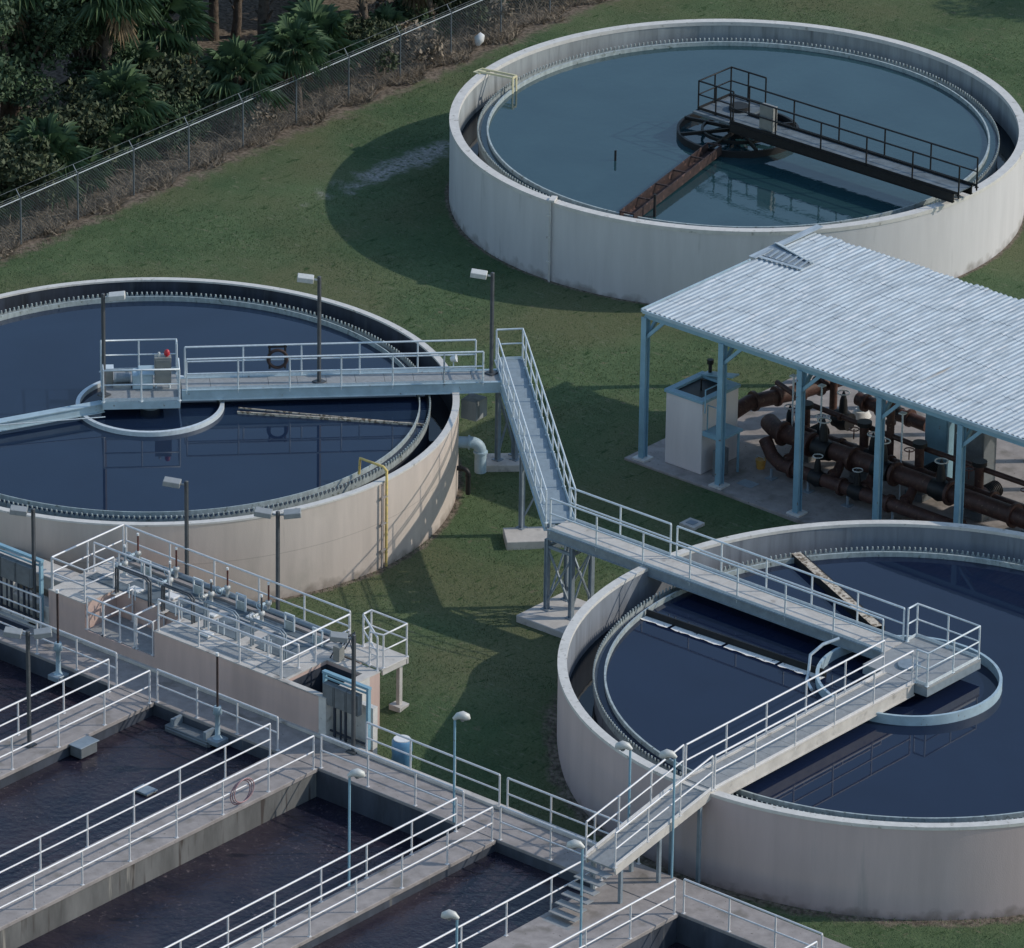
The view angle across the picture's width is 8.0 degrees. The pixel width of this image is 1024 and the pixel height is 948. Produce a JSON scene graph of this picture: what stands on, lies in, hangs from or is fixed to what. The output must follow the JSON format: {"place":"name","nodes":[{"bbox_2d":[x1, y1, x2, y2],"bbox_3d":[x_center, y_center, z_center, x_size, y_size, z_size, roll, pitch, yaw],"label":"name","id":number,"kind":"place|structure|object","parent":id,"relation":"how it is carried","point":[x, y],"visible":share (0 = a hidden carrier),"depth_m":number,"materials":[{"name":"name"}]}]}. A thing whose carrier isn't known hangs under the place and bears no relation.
{"place":"outdoors","nodes":[
{"label":"outdoors","id":0,"kind":"place"},
{"bbox_2d":[0,660,91,739],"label":"basin water","id":1,"kind":"structure","parent":0,"point":[12,683],"depth_m":217.37,"materials":[{"name":"liquid"}]},
{"bbox_2d":[0,715,261,888],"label":"basin water","id":2,"kind":"structure","parent":0,"point":[71,787],"depth_m":211.47,"materials":[{"name":"liquid"}]},
{"bbox_2d":[18,797,430,947],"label":"basin water","id":3,"kind":"structure","parent":0,"point":[221,881],"depth_m":207.25,"materials":[{"name":"liquid"}]},
{"bbox_2d":[313,852,583,947],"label":"basin water","id":4,"kind":"structure","parent":0,"point":[475,889],"depth_m":204.86,"materials":[{"name":"liquid"}]},
{"bbox_2d":[0,0,1023,947],"bbox_3d":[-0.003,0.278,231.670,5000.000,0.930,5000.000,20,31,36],"label":"lawn ground","id":5,"kind":"structure","parent":0,"point":[428,156],"depth_m":245.13,"materials":[{"name":"green plant"}]},
{"bbox_2d":[0,0,24,102],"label":"broadleaf tree","id":6,"kind":"object","parent":5,"relation":"on","point":[8,73],"visible":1,"depth_m":252.67,"materials":[{"name":"green plant"}]},
{"bbox_2d":[0,0,62,132],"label":"palm tree","id":7,"kind":"object","parent":5,"relation":"on","point":[5,108],"visible":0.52,"depth_m":257.45,"materials":[{"name":"green plant"}]},
{"bbox_2d":[0,134,63,210],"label":"shrub","id":8,"kind":"object","parent":5,"relation":"on","point":[15,172],"visible":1,"depth_m":251.34,"materials":[{"name":"green plant"}]},
{"bbox_2d":[0,0,74,75],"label":"broadleaf tree","id":9,"kind":"object","parent":5,"relation":"on","point":[27,47],"visible":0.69,"depth_m":257.75,"materials":[{"name":"green plant"}]},
{"bbox_2d":[0,108,78,175],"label":"shrub","id":10,"kind":"object","parent":5,"relation":"on","point":[14,121],"visible":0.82,"depth_m":254.38,"materials":[{"name":"green plant"}]},
{"bbox_2d":[0,0,86,129],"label":"broadleaf tree","id":11,"kind":"object","parent":5,"relation":"on","point":[20,97],"visible":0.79,"depth_m":256.99,"materials":[{"name":"green plant"}]},
{"bbox_2d":[2,111,104,211],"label":"palm tree","id":12,"kind":"object","parent":5,"relation":"on","point":[64,141],"visible":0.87,"depth_m":253.00,"materials":[{"name":"green plant"}]},
{"bbox_2d":[47,99,123,165],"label":"shrub","id":13,"kind":"object","parent":5,"relation":"on","point":[84,118],"visible":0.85,"depth_m":255.09,"materials":[{"name":"green plant"}]},
{"bbox_2d":[62,145,115,196],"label":"palm tree","id":14,"kind":"object","parent":5,"relation":"on","point":[96,157],"visible":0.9,"depth_m":253.92,"materials":[{"name":"green plant"}]},
{"bbox_2d":[42,2,139,84],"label":"broadleaf tree","id":15,"kind":"object","parent":5,"relation":"on","point":[83,62],"visible":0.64,"depth_m":258.99,"materials":[{"name":"green plant"}]},
{"bbox_2d":[57,76,152,140],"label":"shrub","id":16,"kind":"object","parent":5,"relation":"on","point":[82,101],"visible":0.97,"depth_m":256.00,"materials":[{"name":"green plant"}]},
{"bbox_2d":[61,1,154,68],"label":"palm tree","id":17,"kind":"object","parent":5,"relation":"on","point":[101,24],"visible":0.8,"depth_m":258.52,"materials":[{"name":"green plant"}]},
{"bbox_2d":[76,125,139,173],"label":"palm tree","id":18,"kind":"object","parent":5,"relation":"on","point":[115,137],"visible":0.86,"depth_m":255.59,"materials":[{"name":"green plant"}]},
{"bbox_2d":[56,30,170,95],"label":"palm tree","id":19,"kind":"object","parent":5,"relation":"on","point":[147,50],"visible":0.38,"depth_m":259.69,"materials":[{"name":"green plant"}]},
{"bbox_2d":[57,0,170,71],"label":"palm tree","id":20,"kind":"object","parent":5,"relation":"on","point":[119,15],"visible":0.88,"depth_m":257.10,"materials":[{"name":"green plant"}]},
{"bbox_2d":[71,58,175,152],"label":"palm tree","id":21,"kind":"object","parent":5,"relation":"on","point":[124,76],"visible":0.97,"depth_m":256.36,"materials":[{"name":"green plant"}]},
{"bbox_2d":[105,112,168,166],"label":"palm tree","id":22,"kind":"object","parent":5,"relation":"on","point":[147,126],"visible":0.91,"depth_m":256.16,"materials":[{"name":"green plant"}]},
{"bbox_2d":[142,95,193,153],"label":"shrub","id":23,"kind":"object","parent":5,"relation":"on","point":[167,126],"visible":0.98,"depth_m":257.04,"materials":[{"name":"green plant"}]},
{"bbox_2d":[133,0,217,69],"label":"palm tree","id":24,"kind":"object","parent":5,"relation":"on","point":[194,17],"visible":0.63,"depth_m":262.27,"materials":[{"name":"green plant"}]},
{"bbox_2d":[135,48,229,120],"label":"shrub","id":25,"kind":"object","parent":5,"relation":"on","point":[167,77],"visible":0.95,"depth_m":258.49,"materials":[{"name":"green plant"}]},
{"bbox_2d":[0,549,379,735],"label":"headworks block","id":26,"kind":"structure","parent":5,"relation":"on","point":[294,695],"depth_m":217.05,"materials":[{"name":"paint"}]},
{"bbox_2d":[85,596,153,655],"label":"guardrail","id":27,"kind":"object","parent":26,"relation":"on","point":[119,623],"visible":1,"depth_m":218.03,"materials":[{"name":"metal"}]},
{"bbox_2d":[162,476,188,575],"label":"light pole","id":28,"kind":"object","parent":26,"relation":"on","point":[172,482],"visible":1,"depth_m":219.37,"materials":[{"name":"brown metal"}]},
{"bbox_2d":[157,598,280,678],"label":"guardrail","id":29,"kind":"object","parent":26,"relation":"on","point":[217,622],"visible":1,"depth_m":215.41,"materials":[{"name":"metal"}]},
{"bbox_2d":[125,525,350,640],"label":"guardrail","id":30,"kind":"object","parent":26,"relation":"on","point":[238,568],"visible":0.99,"depth_m":218.81,"materials":[{"name":"metal"}]},
{"bbox_2d":[177,597,300,668],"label":"guardrail","id":31,"kind":"object","parent":26,"relation":"on","point":[238,622],"visible":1,"depth_m":216.08,"materials":[{"name":"metal"}]},
{"bbox_2d":[254,506,301,611],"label":"light pole","id":32,"kind":"object","parent":26,"relation":"on","point":[267,513],"visible":1,"depth_m":217.07,"materials":[{"name":"brown metal"}]},
{"bbox_2d":[170,89,214,144],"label":"shrub","id":33,"kind":"object","parent":5,"relation":"on","point":[192,106],"visible":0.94,"depth_m":258.08,"materials":[{"name":"green plant"}]},
{"bbox_2d":[0,277,487,601],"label":"settling tank","id":34,"kind":"object","parent":5,"relation":"on","point":[399,507],"visible":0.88,"depth_m":226.11,"materials":[{"name":"beige paint"}]},
{"bbox_2d":[99,338,181,409],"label":"platform","id":35,"kind":"structure","parent":34,"relation":"on","point":[162,396],"depth_m":230.34,"materials":[{"name":"grey metal"}]},
{"bbox_2d":[97,291,125,397],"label":"light pole","id":36,"kind":"object","parent":35,"relation":"on","point":[116,296],"visible":1,"depth_m":229.46,"materials":[{"name":"brown metal"}]},
{"bbox_2d":[113,365,154,388],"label":"drive unit","id":37,"kind":"object","parent":35,"relation":"on","point":[125,378],"visible":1,"depth_m":230.97,"materials":[{"name":"blue metal"}]},
{"bbox_2d":[154,349,170,387],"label":"control cabinet","id":38,"kind":"object","parent":35,"relation":"on","point":[162,361],"visible":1,"depth_m":230.69,"materials":[{"name":"grey metal"}]},
{"bbox_2d":[0,301,426,519],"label":"tank water","id":39,"kind":"structure","parent":34,"relation":"in","point":[228,457],"depth_m":230.26,"materials":[{"name":"liquid"}]},
{"bbox_2d":[180,339,500,400],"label":"footbridge","id":40,"kind":"object","parent":34,"relation":"on","point":[340,382],"visible":1,"depth_m":231.69,"materials":[{"name":"grey metal"}]},
{"bbox_2d":[297,273,325,383],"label":"light pole","id":41,"kind":"object","parent":40,"relation":"on","point":[306,278],"visible":1,"depth_m":230.71,"materials":[{"name":"brown metal"}]},
{"bbox_2d":[470,268,497,375],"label":"light pole","id":42,"kind":"object","parent":40,"relation":"on","point":[478,274],"visible":1,"depth_m":231.56,"materials":[{"name":"brown metal"}]},
{"bbox_2d":[424,394,449,450],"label":"launder water","id":43,"kind":"structure","parent":34,"relation":"in","point":[439,415],"depth_m":232.79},
{"bbox_2d":[197,33,293,129],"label":"palm tree","id":44,"kind":"object","parent":5,"relation":"on","point":[235,52],"visible":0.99,"depth_m":258.78,"materials":[{"name":"green plant"}]},
{"bbox_2d":[216,95,276,134],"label":"shrub","id":45,"kind":"object","parent":5,"relation":"on","point":[265,106],"visible":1,"depth_m":259.24,"materials":[{"name":"green plant"}]},
{"bbox_2d":[0,0,566,250],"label":"chain link fence","id":46,"kind":"object","parent":5,"relation":"on","point":[243,114],"visible":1,"depth_m":258.15,"materials":[{"name":"metal"}]},
{"bbox_2d":[252,12,337,115],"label":"palm tree","id":47,"kind":"object","parent":5,"relation":"on","point":[298,33],"visible":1,"depth_m":259.92,"materials":[{"name":"green plant"}]},
{"bbox_2d":[0,0,609,258],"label":"dry undergrowth","id":48,"kind":"object","parent":5,"relation":"on","point":[464,52],"visible":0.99,"depth_m":260.40,"materials":[{"name":"plant"}]},
{"bbox_2d":[260,0,376,92],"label":"palm tree","id":49,"kind":"object","parent":5,"relation":"on","point":[329,20],"visible":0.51,"depth_m":263.19,"materials":[{"name":"green plant"}]},
{"bbox_2d":[336,701,377,753],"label":"backing wall","id":50,"kind":"structure","parent":5,"relation":"on","point":[360,727],"depth_m":213.18,"materials":[{"name":"concrete"}]},
{"bbox_2d":[324,609,408,712],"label":"corner platform","id":51,"kind":"structure","parent":5,"relation":"on","point":[389,660],"depth_m":215.65,"materials":[{"name":"concrete"}]},
{"bbox_2d":[340,16,401,76],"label":"shrub","id":52,"kind":"object","parent":5,"relation":"on","point":[367,29],"visible":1,"depth_m":264.07,"materials":[{"name":"green plant"}]},
{"bbox_2d":[390,19,444,62],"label":"shrub","id":53,"kind":"object","parent":5,"relation":"on","point":[405,25],"visible":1,"depth_m":265.92,"materials":[{"name":"brown plant"}]},
{"bbox_2d":[0,606,850,947],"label":"basin deck","id":54,"kind":"structure","parent":5,"relation":"on","point":[386,800],"depth_m":210.77,"materials":[{"name":"concrete"}]},
{"bbox_2d":[0,543,43,627],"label":"panel rack","id":55,"kind":"object","parent":54,"relation":"on","point":[12,570],"visible":0.98,"depth_m":220.24,"materials":[{"name":"metal"}]},
{"bbox_2d":[9,505,36,624],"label":"light pole","id":56,"kind":"object","parent":54,"relation":"on","point":[17,510],"visible":0.92,"depth_m":219.29,"materials":[{"name":"brown metal"}]},
{"bbox_2d":[48,589,68,682],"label":"telescoping valve","id":57,"kind":"object","parent":54,"relation":"attached to","point":[58,675],"visible":0.97,"depth_m":217.54,"materials":[{"name":"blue metal"}]},
{"bbox_2d":[0,606,117,685],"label":"guardrail","id":58,"kind":"object","parent":54,"relation":"on","point":[64,632],"visible":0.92,"depth_m":217.51,"materials":[{"name":"metal"}]},
{"bbox_2d":[0,658,153,788],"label":"basin walkway","id":59,"kind":"structure","parent":54,"relation":"attached to","point":[106,713],"depth_m":214.01,"materials":[{"name":"concrete"}]},
{"bbox_2d":[3,626,51,748],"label":"light pole","id":60,"kind":"object","parent":59,"relation":"on","point":[17,633],"visible":1,"depth_m":211.68,"materials":[{"name":"brown metal"}]},
{"bbox_2d":[0,723,317,947],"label":"basin walkway","id":61,"kind":"structure","parent":54,"relation":"attached to","point":[41,901],"depth_m":207.59,"materials":[{"name":"concrete"}]},
{"bbox_2d":[165,714,214,747],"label":"float box","id":62,"kind":"object","parent":54,"relation":"hanging from","point":[176,726],"visible":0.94,"depth_m":214.62,"materials":[{"name":"grey metal"}]},
{"bbox_2d":[155,668,279,750],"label":"guardrail","id":63,"kind":"object","parent":54,"relation":"on","point":[220,694],"visible":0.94,"depth_m":213.97,"materials":[{"name":"metal"}]},
{"bbox_2d":[207,652,227,747],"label":"telescoping valve","id":64,"kind":"object","parent":54,"relation":"attached to","point":[217,739],"visible":1,"depth_m":213.75,"materials":[{"name":"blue metal"}]},
{"bbox_2d":[164,797,495,947],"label":"basin walkway","id":65,"kind":"structure","parent":54,"relation":"attached to","point":[355,903],"depth_m":204.74,"materials":[{"name":"concrete"}]},
{"bbox_2d":[330,631,356,754],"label":"light pole","id":66,"kind":"object","parent":54,"relation":"on","point":[341,637],"visible":0.98,"depth_m":211.89,"materials":[{"name":"brown metal"}]},
{"bbox_2d":[322,669,371,750],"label":"panel rack","id":67,"kind":"object","parent":54,"relation":"on","point":[337,696],"visible":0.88,"depth_m":212.86,"materials":[{"name":"metal"}]},
{"bbox_2d":[319,734,464,825],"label":"guardrail","id":68,"kind":"object","parent":54,"relation":"on","point":[398,765],"visible":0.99,"depth_m":210.00,"materials":[{"name":"metal"}]},
{"bbox_2d":[366,722,500,804],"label":"guardrail","id":69,"kind":"object","parent":54,"relation":"on","point":[435,749],"visible":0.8,"depth_m":210.98,"materials":[{"name":"metal"}]},
{"bbox_2d":[418,859,677,947],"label":"basin walkway","id":70,"kind":"structure","parent":54,"relation":"on","point":[610,921],"depth_m":203.17,"materials":[{"name":"concrete"}]},
{"bbox_2d":[542,744,713,929],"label":"access ramp","id":71,"kind":"structure","parent":70,"relation":"on","point":[631,839],"depth_m":205.01,"materials":[{"name":"metal"}]},
{"bbox_2d":[498,805,602,880],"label":"guardrail","id":72,"kind":"object","parent":54,"relation":"on","point":[539,837],"visible":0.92,"depth_m":206.70,"materials":[{"name":"metal"}]},
{"bbox_2d":[506,777,640,864],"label":"guardrail","id":73,"kind":"object","parent":54,"relation":"on","point":[556,797],"visible":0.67,"depth_m":208.18,"materials":[{"name":"metal"}]},
{"bbox_2d":[681,878,822,947],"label":"guardrail","id":74,"kind":"object","parent":54,"relation":"on","point":[729,913],"visible":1,"depth_m":202.30,"materials":[{"name":"metal"}]},
{"bbox_2d":[433,0,488,29],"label":"shrub","id":75,"kind":"object","parent":5,"relation":"on","point":[453,3],"visible":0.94,"depth_m":268.29,"materials":[{"name":"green plant"}]},
{"bbox_2d":[486,393,519,471],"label":"support tower","id":76,"kind":"structure","parent":5,"relation":"on","point":[497,461],"depth_m":233.39,"materials":[{"name":"concrete"}]},
{"bbox_2d":[503,453,563,549],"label":"support tower","id":77,"kind":"structure","parent":5,"relation":"on","point":[521,536],"depth_m":228.38,"materials":[{"name":"concrete"}]},
{"bbox_2d":[516,538,594,637],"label":"support tower","id":78,"kind":"structure","parent":5,"relation":"on","point":[554,615],"depth_m":222.99,"materials":[{"name":"concrete"}]},
{"bbox_2d":[546,487,905,658],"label":"footbridge","id":79,"kind":"object","parent":78,"relation":"on","point":[762,602],"visible":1,"depth_m":218.71,"materials":[{"name":"metal"}]},
{"bbox_2d":[494,328,576,530],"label":"sloping walkway","id":80,"kind":"structure","parent":79,"relation":"attached to","point":[540,462],"depth_m":228.06,"materials":[{"name":"grey metal"}]},
{"bbox_2d":[449,19,1023,309],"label":"settling tank","id":81,"kind":"object","parent":5,"relation":"on","point":[629,252],"visible":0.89,"depth_m":249.24,"materials":[{"name":"white paint"}]},
{"bbox_2d":[693,66,766,124],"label":"platform","id":82,"kind":"structure","parent":81,"relation":"on","point":[716,109],"depth_m":253.38,"materials":[{"name":"black metal"}]},
{"bbox_2d":[461,105,1014,170],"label":"launder water","id":83,"kind":"structure","parent":81,"relation":"in","point":[1006,146],"depth_m":255.13,"materials":[{"name":"liquid"}]},
{"bbox_2d":[481,46,995,225],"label":"tank water","id":84,"kind":"structure","parent":81,"relation":"in","point":[567,131],"depth_m":254.13,"materials":[{"name":"liquid"}]},
{"bbox_2d":[728,86,978,202],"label":"footbridge","id":85,"kind":"object","parent":81,"relation":"on","point":[873,164],"visible":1,"depth_m":249.40,"materials":[{"name":"black metal"}]},
{"bbox_2d":[557,520,1023,920],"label":"settling tank","id":86,"kind":"object","parent":5,"relation":"on","point":[886,867],"visible":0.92,"depth_m":207.58,"materials":[{"name":"concrete"}]},
{"bbox_2d":[569,626,613,723],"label":"launder water","id":87,"kind":"structure","parent":86,"relation":"in","point":[581,679],"depth_m":216.00,"materials":[{"name":"liquid"}]},
{"bbox_2d":[684,640,914,793],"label":"footbridge","id":88,"kind":"object","parent":86,"relation":"on","point":[793,739],"visible":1,"depth_m":209.89,"materials":[{"name":"concrete"}]},
{"bbox_2d":[597,557,1023,819],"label":"tank water","id":89,"kind":"structure","parent":86,"relation":"in","point":[669,688],"depth_m":213.64,"materials":[{"name":"liquid"}]},
{"bbox_2d":[863,603,980,696],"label":"platform","id":90,"kind":"structure","parent":86,"relation":"on","point":[943,665],"depth_m":214.22,"materials":[{"name":"grey metal"}]},
{"bbox_2d":[624,224,1023,531],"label":"pump shed","id":91,"kind":"structure","parent":5,"relation":"on","point":[973,352],"depth_m":231.56,"materials":[{"name":"metal"}]},
{"bbox_2d":[664,358,742,476],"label":"wet well box","id":92,"kind":"object","parent":91,"relation":"on","point":[690,434],"visible":0.98,"depth_m":233.13,"materials":[{"name":"metal"}]},
{"bbox_2d":[738,375,853,417],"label":"process pipe","id":93,"kind":"object","parent":91,"relation":"on","point":[776,396],"visible":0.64,"depth_m":235.64,"materials":[{"name":"metal"}]},
{"bbox_2d":[802,482,814,493],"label":"pipe support","id":94,"kind":"object","parent":91,"relation":"on","point":[807,490],"visible":1,"depth_m":232.05,"materials":[{"name":"blue metal"}]},
{"bbox_2d":[759,436,966,523],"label":"process pipe","id":95,"kind":"object","parent":94,"relation":"on","point":[776,460],"visible":0.66,"depth_m":230.92,"materials":[{"name":"metal"}]},
{"bbox_2d":[854,392,925,431],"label":"process pipe","id":96,"kind":"object","parent":91,"relation":"attached to","point":[867,402],"visible":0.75,"depth_m":234.78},
{"bbox_2d":[760,414,1023,528],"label":"process pipe","id":97,"kind":"object","parent":91,"relation":"on","point":[850,458],"visible":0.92,"depth_m":230.28,"materials":[{"name":"metal"}]},
{"bbox_2d":[809,417,832,460],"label":"pipe valve","id":98,"kind":"object","parent":97,"relation":"attached to","point":[821,443],"visible":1,"depth_m":231.99,"materials":[{"name":"black metal"}]},
{"bbox_2d":[926,457,948,500],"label":"pipe valve","id":99,"kind":"object","parent":97,"relation":"attached to","point":[936,486],"visible":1,"depth_m":229.25,"materials":[{"name":"black metal"}]},
{"bbox_2d":[793,423,1023,508],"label":"process pipe","id":100,"kind":"object","parent":91,"relation":"on","point":[994,494],"visible":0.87,"depth_m":230.94,"materials":[{"name":"metal"}]},
{"bbox_2d":[904,439,938,502],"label":"pump","id":101,"kind":"object","parent":91,"relation":"on","point":[919,445],"visible":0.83,"depth_m":231.19,"materials":[{"name":"black metal"}]},
{"bbox_2d":[924,408,956,477],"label":"shed cabinet","id":102,"kind":"object","parent":91,"relation":"on","point":[939,434],"visible":0.24,"depth_m":232.62,"materials":[{"name":"metal"}]},
{"bbox_2d":[952,420,996,485],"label":"shed cabinet","id":103,"kind":"object","parent":91,"relation":"on","point":[982,445],"visible":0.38,"depth_m":231.62,"materials":[{"name":"metal"}]},
{"bbox_2d":[964,458,1002,521],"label":"pump","id":104,"kind":"object","parent":91,"relation":"on","point":[979,464],"visible":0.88,"depth_m":230.06,"materials":[{"name":"black metal"}]},
{"bbox_2d":[775,380,1023,485],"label":"process pipe","id":105,"kind":"object","parent":104,"relation":"attached to","point":[837,415],"visible":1,"depth_m":231.68,"materials":[{"name":"metal"}]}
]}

